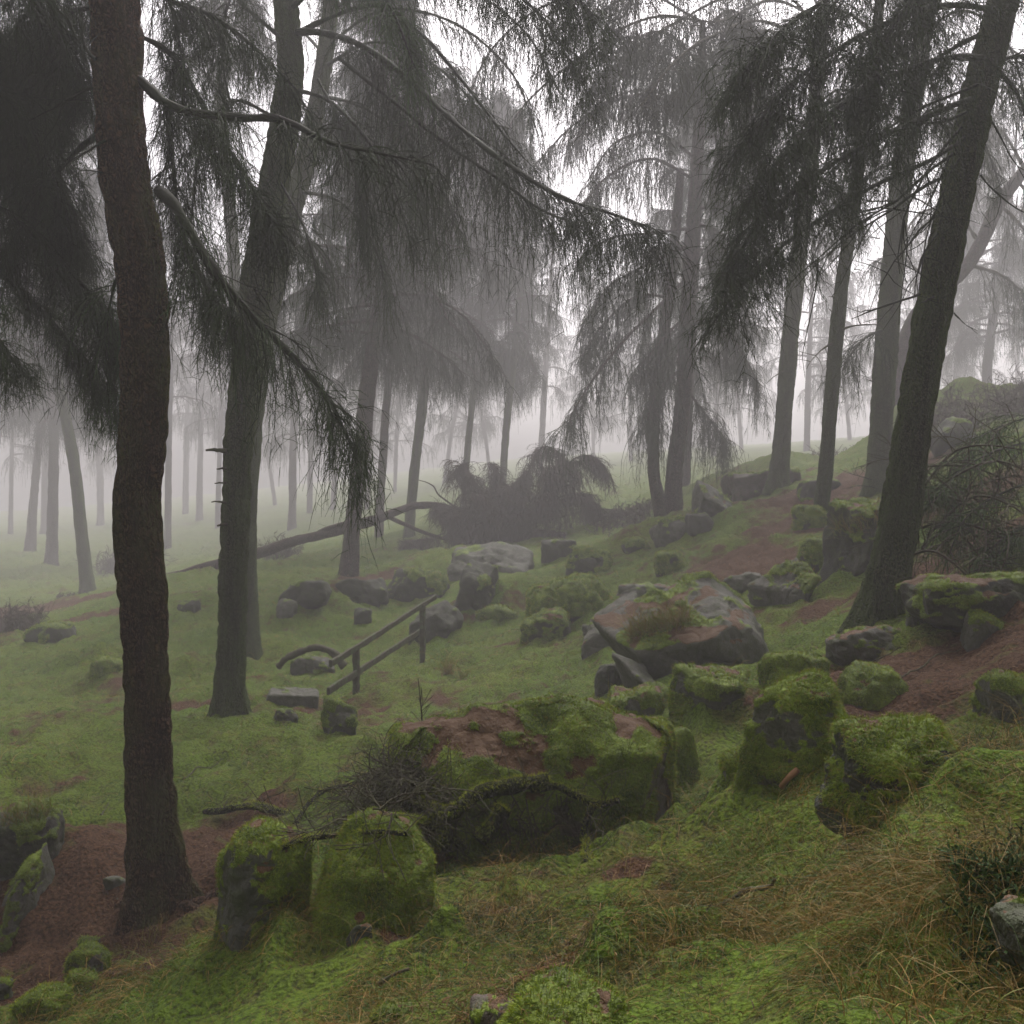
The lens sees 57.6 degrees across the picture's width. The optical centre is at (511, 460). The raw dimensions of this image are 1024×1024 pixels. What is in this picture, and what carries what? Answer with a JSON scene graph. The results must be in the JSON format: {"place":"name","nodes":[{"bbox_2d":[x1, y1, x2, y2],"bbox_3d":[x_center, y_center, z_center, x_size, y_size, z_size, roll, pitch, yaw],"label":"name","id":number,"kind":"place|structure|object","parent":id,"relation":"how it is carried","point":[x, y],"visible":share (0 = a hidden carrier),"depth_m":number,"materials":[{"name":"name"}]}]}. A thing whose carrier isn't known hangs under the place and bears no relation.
{"place":"outdoors","nodes":[
{"label":"outdoors","id":0,"kind":"place"},
{"bbox_2d":[0,376,1023,1023],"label":"ground","id":1,"kind":"structure","parent":0,"point":[98,852],"depth_m":10.87,"materials":[{"name":"plant"}]},
{"bbox_2d":[0,842,54,952],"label":"boulder","id":2,"kind":"object","parent":1,"relation":"on","point":[32,879],"visible":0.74,"depth_m":8.05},
{"bbox_2d":[0,597,54,632],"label":"heather","id":3,"kind":"object","parent":1,"relation":"on","point":[26,621],"visible":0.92,"depth_m":32.51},
{"bbox_2d":[0,799,64,880],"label":"boulder","id":4,"kind":"object","parent":1,"relation":"on","point":[19,841],"visible":0.52,"depth_m":8.51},
{"bbox_2d":[0,786,64,832],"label":"grass tuft","id":5,"kind":"object","parent":4,"relation":"on","point":[14,815],"visible":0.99,"depth_m":8.60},
{"bbox_2d":[0,330,79,533],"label":"larch tree","id":6,"kind":"object","parent":1,"relation":"on","point":[11,457],"visible":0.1,"depth_m":150.91,"materials":[{"name":"grey plant"}]},
{"bbox_2d":[2,332,80,551],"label":"larch tree","id":7,"kind":"object","parent":1,"relation":"on","point":[30,543],"visible":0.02,"depth_m":104.21,"materials":[{"name":"grey plant"}]},
{"bbox_2d":[7,978,76,1021],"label":"boulder","id":8,"kind":"object","parent":1,"relation":"on","point":[55,991],"visible":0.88,"depth_m":4.50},
{"bbox_2d":[21,620,76,643],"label":"boulder","id":9,"kind":"object","parent":1,"relation":"on","point":[47,632],"visible":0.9,"depth_m":29.02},
{"bbox_2d":[0,101,116,593],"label":"larch tree","id":10,"kind":"object","parent":1,"relation":"on","point":[87,583],"visible":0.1,"depth_m":55.52,"materials":[{"name":"grey plant"}]},
{"bbox_2d":[0,204,118,565],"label":"larch tree","id":11,"kind":"object","parent":1,"relation":"on","point":[51,556],"visible":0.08,"depth_m":85.47,"materials":[{"name":"grey plant"}]},
{"bbox_2d":[0,0,171,468],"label":"larch tree","id":12,"kind":"object","parent":1,"relation":"on","point":[58,56],"visible":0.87,"depth_m":8.78,"materials":[{"name":"green plant"}]},
{"bbox_2d":[61,940,115,979],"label":"boulder","id":13,"kind":"object","parent":1,"relation":"on","point":[77,957],"visible":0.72,"depth_m":6.06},
{"bbox_2d":[156,183,218,548],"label":"larch tree","id":14,"kind":"object","parent":1,"relation":"on","point":[168,505],"visible":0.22,"depth_m":96.66,"materials":[{"name":"grey plant"}]},
{"bbox_2d":[172,280,217,514],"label":"larch tree","id":15,"kind":"object","parent":1,"relation":"on","point":[185,501],"visible":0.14,"depth_m":181.24,"materials":[{"name":"grey plant"}]},
{"bbox_2d":[172,300,227,520],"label":"larch tree","id":16,"kind":"object","parent":1,"relation":"on","point":[199,503],"visible":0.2,"depth_m":154.04,"materials":[{"name":"grey plant"}]},
{"bbox_2d":[179,243,230,528],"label":"larch tree","id":17,"kind":"object","parent":1,"relation":"on","point":[221,419],"visible":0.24,"depth_m":128.34,"materials":[{"name":"grey plant"}]},
{"bbox_2d":[179,0,277,312],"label":"larch tree","id":18,"kind":"object","parent":1,"relation":"on","point":[235,271],"visible":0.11,"depth_m":46.52,"materials":[{"name":"grey plant"}]},
{"bbox_2d":[0,0,472,935],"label":"larch tree","id":19,"kind":"object","parent":1,"relation":"on","point":[158,868],"visible":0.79,"depth_m":7.88,"materials":[{"name":"brown plant"}]},
{"bbox_2d":[202,787,288,816],"bbox_3d":[-2.622,3.701,9.777,1.944,0.414,0.529,0,0,36],"label":"fallen branch","id":20,"kind":"object","parent":1,"relation":"on","point":[245,804],"visible":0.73,"depth_m":9.98,"materials":[{"name":"wood"}]},
{"bbox_2d":[211,814,318,951],"bbox_3d":[-1.126,1.934,4.102,0.517,0.698,0.324,0,0,0],"label":"boulder","id":21,"kind":"object","parent":1,"relation":"on","point":[256,869],"visible":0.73,"depth_m":4.04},
{"bbox_2d":[266,687,318,708],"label":"boulder","id":22,"kind":"object","parent":1,"relation":"on","point":[294,697],"visible":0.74,"depth_m":16.26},
{"bbox_2d":[278,579,331,608],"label":"boulder","id":23,"kind":"object","parent":1,"relation":"on","point":[308,594],"visible":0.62,"depth_m":27.60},
{"bbox_2d":[261,242,358,530],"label":"larch tree","id":24,"kind":"object","parent":1,"relation":"on","point":[291,523],"visible":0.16,"depth_m":104.29,"materials":[{"name":"grey plant"}]},
{"bbox_2d":[289,654,334,674],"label":"boulder","id":25,"kind":"object","parent":1,"relation":"on","point":[305,663],"visible":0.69,"depth_m":21.57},
{"bbox_2d":[319,695,358,735],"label":"boulder","id":26,"kind":"object","parent":1,"relation":"on","point":[337,714],"visible":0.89,"depth_m":13.43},
{"bbox_2d":[335,577,388,607],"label":"boulder","id":27,"kind":"object","parent":1,"relation":"on","point":[373,592],"visible":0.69,"depth_m":30.18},
{"bbox_2d":[218,0,525,576],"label":"larch tree","id":28,"kind":"object","parent":1,"relation":"on","point":[370,370],"visible":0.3,"depth_m":38.05,"materials":[{"name":"grey plant"}]},
{"bbox_2d":[328,308,416,509],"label":"larch tree","id":29,"kind":"object","parent":1,"relation":"on","point":[378,415],"visible":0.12,"depth_m":120.07,"materials":[{"name":"grey plant"}]},
{"bbox_2d":[305,805,441,952],"bbox_3d":[-0.625,1.907,4.063,0.679,0.722,0.568,0,0,0],"label":"boulder","id":30,"kind":"object","parent":1,"relation":"on","point":[349,884],"visible":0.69,"depth_m":3.98,"materials":[{"name":"plant"}]},
{"bbox_2d":[245,746,476,850],"bbox_3d":[-0.732,1.628,4.145,1.132,0.745,0.376,0,0,19],"label":"fallen branch","id":31,"kind":"object","parent":30,"relation":"on","point":[302,839],"visible":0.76,"depth_m":4.11,"materials":[{"name":"wood"}]},
{"bbox_2d":[264,727,498,880],"bbox_3d":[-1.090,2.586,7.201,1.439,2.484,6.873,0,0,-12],"label":"twig heap","id":32,"kind":"object","parent":1,"relation":"on","point":[382,776],"visible":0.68,"depth_m":5.55,"materials":[{"name":"brown wood"}]},
{"bbox_2d":[327,594,436,694],"bbox_3d":[-2.595,4.149,19.771,0.167,1.732,6.393,0,0,13],"label":"handrail","id":33,"kind":"object","parent":1,"relation":"on","point":[358,669],"visible":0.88,"depth_m":18.91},
{"bbox_2d":[307,86,462,537],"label":"larch tree","id":34,"kind":"object","parent":1,"relation":"on","point":[384,432],"visible":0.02,"depth_m":61.80,"materials":[{"name":"grey plant"}]},
{"bbox_2d":[363,998,423,1023],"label":"boulder","id":35,"kind":"object","parent":1,"relation":"on","point":[375,1016],"visible":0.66,"depth_m":2.54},
{"bbox_2d":[345,299,445,491],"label":"larch tree","id":36,"kind":"object","parent":1,"relation":"on","point":[396,440],"visible":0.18,"depth_m":155.26,"materials":[{"name":"grey plant"}]},
{"bbox_2d":[166,442,632,573],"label":"fallen larch","id":37,"kind":"object","parent":1,"relation":"on","point":[504,512],"visible":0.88,"depth_m":44.99,"materials":[{"name":"brown plant"}]},
{"bbox_2d":[234,0,590,660],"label":"larch tree","id":38,"kind":"object","parent":1,"relation":"on","point":[254,647],"visible":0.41,"depth_m":21.61,"materials":[{"name":"grey plant"}]},
{"bbox_2d":[387,566,450,601],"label":"boulder","id":39,"kind":"object","parent":1,"relation":"on","point":[408,584],"visible":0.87,"depth_m":31.58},
{"bbox_2d":[144,0,707,717],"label":"larch tree","id":40,"kind":"object","parent":1,"relation":"on","point":[230,696],"visible":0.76,"depth_m":12.59,"materials":[{"name":"grey plant"}]},
{"bbox_2d":[342,77,512,538],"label":"larch tree","id":41,"kind":"object","parent":1,"relation":"on","point":[414,470],"visible":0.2,"depth_m":58.09,"materials":[{"name":"grey plant"}]},
{"bbox_2d":[409,600,463,644],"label":"boulder","id":42,"kind":"object","parent":1,"relation":"on","point":[444,618],"visible":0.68,"depth_m":24.02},
{"bbox_2d":[404,312,500,482],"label":"larch tree","id":43,"kind":"object","parent":1,"relation":"on","point":[447,424],"visible":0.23,"depth_m":162.18,"materials":[{"name":"grey plant"}]},
{"bbox_2d":[398,89,552,506],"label":"larch tree","id":44,"kind":"object","parent":1,"relation":"on","point":[469,432],"visible":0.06,"depth_m":71.14,"materials":[{"name":"grey plant"}]},
{"bbox_2d":[454,559,498,611],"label":"boulder","id":45,"kind":"object","parent":1,"relation":"on","point":[477,582],"visible":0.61,"depth_m":25.82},
{"bbox_2d":[440,279,531,473],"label":"larch tree","id":46,"kind":"object","parent":1,"relation":"on","point":[487,426],"visible":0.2,"depth_m":156.94,"materials":[{"name":"grey plant"}]},
{"bbox_2d":[447,541,533,581],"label":"boulder","id":47,"kind":"object","parent":1,"relation":"on","point":[504,557],"visible":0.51,"depth_m":34.10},
{"bbox_2d":[469,991,512,1023],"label":"boulder","id":48,"kind":"object","parent":1,"relation":"on","point":[479,1014],"visible":0.63,"depth_m":2.08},
{"bbox_2d":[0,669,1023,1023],"bbox_3d":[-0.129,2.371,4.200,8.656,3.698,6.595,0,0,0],"label":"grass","id":49,"kind":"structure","parent":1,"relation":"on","point":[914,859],"depth_m":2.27,"materials":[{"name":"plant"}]},
{"bbox_2d":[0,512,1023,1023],"bbox_3d":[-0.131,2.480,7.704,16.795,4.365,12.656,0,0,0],"label":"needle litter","id":50,"kind":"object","parent":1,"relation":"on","point":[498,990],"visible":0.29,"depth_m":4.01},
{"bbox_2d":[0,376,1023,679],"bbox_3d":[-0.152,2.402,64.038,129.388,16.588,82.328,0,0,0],"label":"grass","id":51,"kind":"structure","parent":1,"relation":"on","point":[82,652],"depth_m":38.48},
{"bbox_2d":[0,380,1023,744],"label":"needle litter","id":52,"kind":"object","parent":1,"relation":"on","point":[524,592],"visible":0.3,"depth_m":21.87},
{"bbox_2d":[452,73,573,483],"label":"larch tree","id":53,"kind":"object","parent":1,"relation":"on","point":[518,354],"visible":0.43,"depth_m":67.83,"materials":[{"name":"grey plant"}]},
{"bbox_2d":[381,691,682,866],"bbox_3d":[0.153,2.124,6.005,2.096,1.276,1.291,0,0,0],"label":"boulder","id":54,"kind":"object","parent":1,"relation":"on","point":[593,739],"visible":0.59,"depth_m":5.68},
{"bbox_2d":[406,730,560,829],"bbox_3d":[-0.156,1.869,5.519,0.815,0.517,0.676,0,0,-29],"label":"fallen branch","id":55,"kind":"object","parent":54,"relation":"on","point":[510,785],"visible":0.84,"depth_m":5.44,"materials":[{"name":"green plant"}]},
{"bbox_2d":[419,784,581,863],"bbox_3d":[-0.108,2.159,5.479,1.072,0.512,0.399,0,0,0],"label":"hanging tangle","id":56,"kind":"object","parent":55,"relation":"hanging from","point":[558,822],"visible":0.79,"depth_m":5.43,"materials":[{"name":"brown wood"}]},
{"bbox_2d":[473,800,511,845],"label":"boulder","id":57,"kind":"object","parent":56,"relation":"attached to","point":[487,829],"visible":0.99,"depth_m":5.38,"materials":[{"name":"green stone"}]},
{"bbox_2d":[494,201,580,472],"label":"larch tree","id":58,"kind":"object","parent":1,"relation":"on","point":[546,364],"visible":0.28,"depth_m":124.08,"materials":[{"name":"grey plant"}]},
{"bbox_2d":[519,606,570,643],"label":"boulder","id":59,"kind":"object","parent":1,"relation":"on","point":[546,624],"visible":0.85,"depth_m":20.85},
{"bbox_2d":[524,571,609,624],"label":"boulder","id":60,"kind":"object","parent":1,"relation":"on","point":[577,596],"visible":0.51,"depth_m":21.71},
{"bbox_2d":[496,962,638,1023],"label":"boulder","id":61,"kind":"object","parent":1,"relation":"on","point":[563,994],"visible":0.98,"depth_m":1.77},
{"bbox_2d":[510,764,625,850],"bbox_3d":[0.328,1.992,5.441,0.694,0.487,0.730,0,0,0],"label":"fallen branch","id":62,"kind":"object","parent":1,"relation":"on","point":[575,794],"visible":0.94,"depth_m":5.47,"materials":[{"name":"wood"}]},
{"bbox_2d":[114,645,1023,1023],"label":"long grass","id":63,"kind":"structure","parent":1,"relation":"on","point":[674,919],"depth_m":2.86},
{"bbox_2d":[565,545,612,574],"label":"boulder","id":64,"kind":"object","parent":1,"relation":"on","point":[585,559],"visible":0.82,"depth_m":30.85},
{"bbox_2d":[549,275,633,455],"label":"larch tree","id":65,"kind":"object","parent":1,"relation":"on","point":[593,427],"visible":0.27,"depth_m":175.63,"materials":[{"name":"grey plant"}]},
{"bbox_2d":[594,663,621,696],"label":"boulder","id":66,"kind":"object","parent":1,"relation":"on","point":[605,673],"visible":0.37,"depth_m":13.45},
{"bbox_2d":[581,593,636,658],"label":"boulder","id":67,"kind":"object","parent":1,"relation":"on","point":[594,641],"visible":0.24,"depth_m":17.73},
{"bbox_2d":[570,771,650,861],"bbox_3d":[0.539,2.185,5.276,0.475,0.712,0.883,0,0,12],"label":"fallen branch","id":68,"kind":"object","parent":1,"relation":"on","point":[585,847],"visible":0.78,"depth_m":5.44,"materials":[{"name":"wood"}]},
{"bbox_2d":[584,496,653,536],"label":"heather","id":69,"kind":"object","parent":1,"relation":"on","point":[643,508],"visible":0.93,"depth_m":43.31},
{"bbox_2d":[575,254,665,461],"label":"larch tree","id":70,"kind":"object","parent":1,"relation":"on","point":[614,416],"visible":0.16,"depth_m":151.46,"materials":[{"name":"grey plant"}]},
{"bbox_2d":[453,0,789,516],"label":"larch tree","id":71,"kind":"object","parent":1,"relation":"on","point":[669,498],"visible":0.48,"depth_m":37.62,"materials":[{"name":"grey plant"}]},
{"bbox_2d":[611,653,653,688],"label":"boulder","id":72,"kind":"object","parent":1,"relation":"on","point":[632,673],"visible":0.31,"depth_m":11.96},
{"bbox_2d":[606,681,669,716],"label":"boulder","id":73,"kind":"object","parent":1,"relation":"on","point":[645,698],"visible":0.4,"depth_m":9.00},
{"bbox_2d":[649,514,685,547],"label":"boulder","id":74,"kind":"object","parent":1,"relation":"on","point":[664,531],"visible":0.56,"depth_m":30.32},
{"bbox_2d":[652,549,688,576],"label":"boulder","id":75,"kind":"object","parent":1,"relation":"on","point":[665,562],"visible":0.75,"depth_m":25.59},
{"bbox_2d":[592,570,768,679],"bbox_3d":[2.393,2.379,12.715,2.488,1.646,1.706,0,0,0],"label":"boulder","id":76,"kind":"object","parent":1,"relation":"on","point":[726,628],"visible":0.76,"depth_m":12.30,"materials":[{"name":"stone"}]},
{"bbox_2d":[605,591,704,642],"bbox_3d":[1.932,2.101,12.384,1.359,0.738,0.965,0,0,0],"label":"grass tuft","id":77,"kind":"object","parent":76,"relation":"on","point":[660,619],"visible":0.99,"depth_m":12.35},
{"bbox_2d":[673,724,700,786],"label":"boulder","id":78,"kind":"object","parent":1,"relation":"on","point":[687,752],"visible":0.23,"depth_m":7.60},
{"bbox_2d":[620,69,775,486],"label":"larch tree","id":79,"kind":"object","parent":1,"relation":"on","point":[686,469],"visible":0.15,"depth_m":55.52,"materials":[{"name":"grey plant"}]},
{"bbox_2d":[530,0,886,495],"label":"larch tree","id":80,"kind":"object","parent":1,"relation":"on","point":[676,102],"visible":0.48,"depth_m":22.94,"materials":[{"name":"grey plant"}]},
{"bbox_2d":[665,661,751,715],"bbox_3d":[1.972,2.203,8.741,0.937,0.581,0.702,0,0,-18],"label":"boulder","id":81,"kind":"object","parent":1,"relation":"on","point":[715,686],"visible":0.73,"depth_m":8.64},
{"bbox_2d":[691,480,732,516],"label":"boulder","id":82,"kind":"object","parent":1,"relation":"on","point":[711,501],"visible":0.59,"depth_m":30.89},
{"bbox_2d":[704,286,777,449],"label":"larch tree","id":83,"kind":"object","parent":1,"relation":"on","point":[739,421],"visible":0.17,"depth_m":162.61,"materials":[{"name":"grey plant"}]},
{"bbox_2d":[721,466,800,501],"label":"boulder","id":84,"kind":"object","parent":1,"relation":"on","point":[735,486],"visible":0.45,"depth_m":36.15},
{"bbox_2d":[747,558,821,606],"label":"boulder","id":85,"kind":"object","parent":1,"relation":"on","point":[786,582],"visible":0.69,"depth_m":15.86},
{"bbox_2d":[732,666,847,794],"bbox_3d":[1.328,1.380,4.298,0.659,0.850,0.517,0,0,0],"label":"boulder","id":86,"kind":"object","parent":1,"relation":"on","point":[793,715],"visible":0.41,"depth_m":4.23,"materials":[{"name":"plant"}]},
{"bbox_2d":[756,650,830,692],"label":"boulder","id":87,"kind":"object","parent":1,"relation":"on","point":[770,666],"visible":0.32,"depth_m":8.14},
{"bbox_2d":[790,503,827,530],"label":"boulder","id":88,"kind":"object","parent":1,"relation":"on","point":[805,516],"visible":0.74,"depth_m":23.57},
{"bbox_2d":[796,534,823,573],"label":"boulder","id":89,"kind":"object","parent":1,"relation":"on","point":[810,552],"visible":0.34,"depth_m":17.40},
{"bbox_2d":[748,196,872,451],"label":"larch tree","id":90,"kind":"object","parent":1,"relation":"on","point":[808,388],"visible":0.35,"depth_m":112.03,"materials":[{"name":"grey plant"}]},
{"bbox_2d":[796,258,876,439],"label":"larch tree","id":91,"kind":"object","parent":1,"relation":"on","point":[851,286],"visible":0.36,"depth_m":148.45,"materials":[{"name":"grey plant"}]},
{"bbox_2d":[652,0,1023,632],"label":"larch tree","id":92,"kind":"object","parent":1,"relation":"on","point":[869,99],"visible":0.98,"depth_m":9.01,"materials":[{"name":"grey plant"}]},
{"bbox_2d":[817,496,880,585],"bbox_3d":[5.949,1.577,15.943,1.247,1.924,1.245,0,0,0],"label":"boulder","id":93,"kind":"object","parent":1,"relation":"on","point":[838,553],"visible":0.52,"depth_m":15.92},
{"bbox_2d":[752,0,954,524],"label":"larch tree","id":94,"kind":"object","parent":1,"relation":"on","point":[823,487],"visible":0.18,"depth_m":23.96,"materials":[{"name":"grey plant"}]},
{"bbox_2d":[825,623,904,666],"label":"boulder","id":95,"kind":"object","parent":1,"relation":"on","point":[845,647],"visible":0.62,"depth_m":9.32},
{"bbox_2d":[836,659,908,710],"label":"boulder","id":96,"kind":"object","parent":1,"relation":"on","point":[867,685],"visible":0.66,"depth_m":7.86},
{"bbox_2d":[811,709,962,838],"bbox_3d":[1.350,1.060,3.058,0.652,0.448,0.443,0,0,0],"label":"boulder","id":97,"kind":"object","parent":1,"relation":"on","point":[858,748],"visible":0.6,"depth_m":3.05,"materials":[{"name":"plant"}]},
{"bbox_2d":[788,0,1023,496],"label":"larch tree","id":98,"kind":"object","parent":1,"relation":"on","point":[884,366],"visible":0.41,"depth_m":26.14,"materials":[{"name":"grey plant"}]},
{"bbox_2d":[850,398,1023,611],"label":"dead branch tangle","id":99,"kind":"object","parent":1,"relation":"on","point":[950,519],"visible":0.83,"depth_m":11.26,"materials":[{"name":"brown wood"}]},
{"bbox_2d":[850,49,1023,405],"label":"larch tree","id":100,"kind":"object","parent":1,"relation":"on","point":[981,238],"visible":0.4,"depth_m":43.62,"materials":[{"name":"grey plant"}]},
{"bbox_2d":[930,417,977,456],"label":"boulder","id":101,"kind":"object","parent":1,"relation":"on","point":[940,446],"visible":0.49,"depth_m":27.28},
{"bbox_2d":[893,569,1023,631],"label":"boulder","id":102,"kind":"object","parent":1,"relation":"on","point":[941,601],"visible":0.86,"depth_m":8.90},
{"bbox_2d":[906,186,1010,382],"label":"larch tree","id":103,"kind":"object","parent":1,"relation":"on","point":[971,368],"visible":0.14,"depth_m":126.17,"materials":[{"name":"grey plant"}]},
{"bbox_2d":[917,101,1023,384],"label":"larch tree","id":104,"kind":"object","parent":1,"relation":"on","point":[964,310],"visible":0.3,"depth_m":80.98,"materials":[{"name":"grey plant"}]},
{"bbox_2d":[931,355,1023,444],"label":"heather","id":105,"kind":"object","parent":1,"relation":"on","point":[1012,406],"visible":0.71,"depth_m":32.51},
{"bbox_2d":[935,821,1023,1002],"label":"heather","id":106,"kind":"object","parent":1,"relation":"on","point":[995,893],"visible":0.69,"depth_m":1.72,"materials":[{"name":"green plant"}]},
{"bbox_2d":[960,607,1005,651],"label":"boulder","id":107,"kind":"object","parent":1,"relation":"on","point":[978,629],"visible":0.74,"depth_m":8.66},
{"bbox_2d":[965,667,1023,724],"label":"boulder","id":108,"kind":"object","parent":1,"relation":"on","point":[995,681],"visible":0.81,"depth_m":5.86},
{"bbox_2d":[989,893,1023,978],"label":"boulder","id":109,"kind":"object","parent":1,"relation":"on","point":[1006,919],"visible":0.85,"depth_m":1.54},
{"bbox_2d":[0,0,1023,510],"label":"sky","id":110,"kind":"structure","parent":0,"point":[524,432],"materials":[{"name":"white"}]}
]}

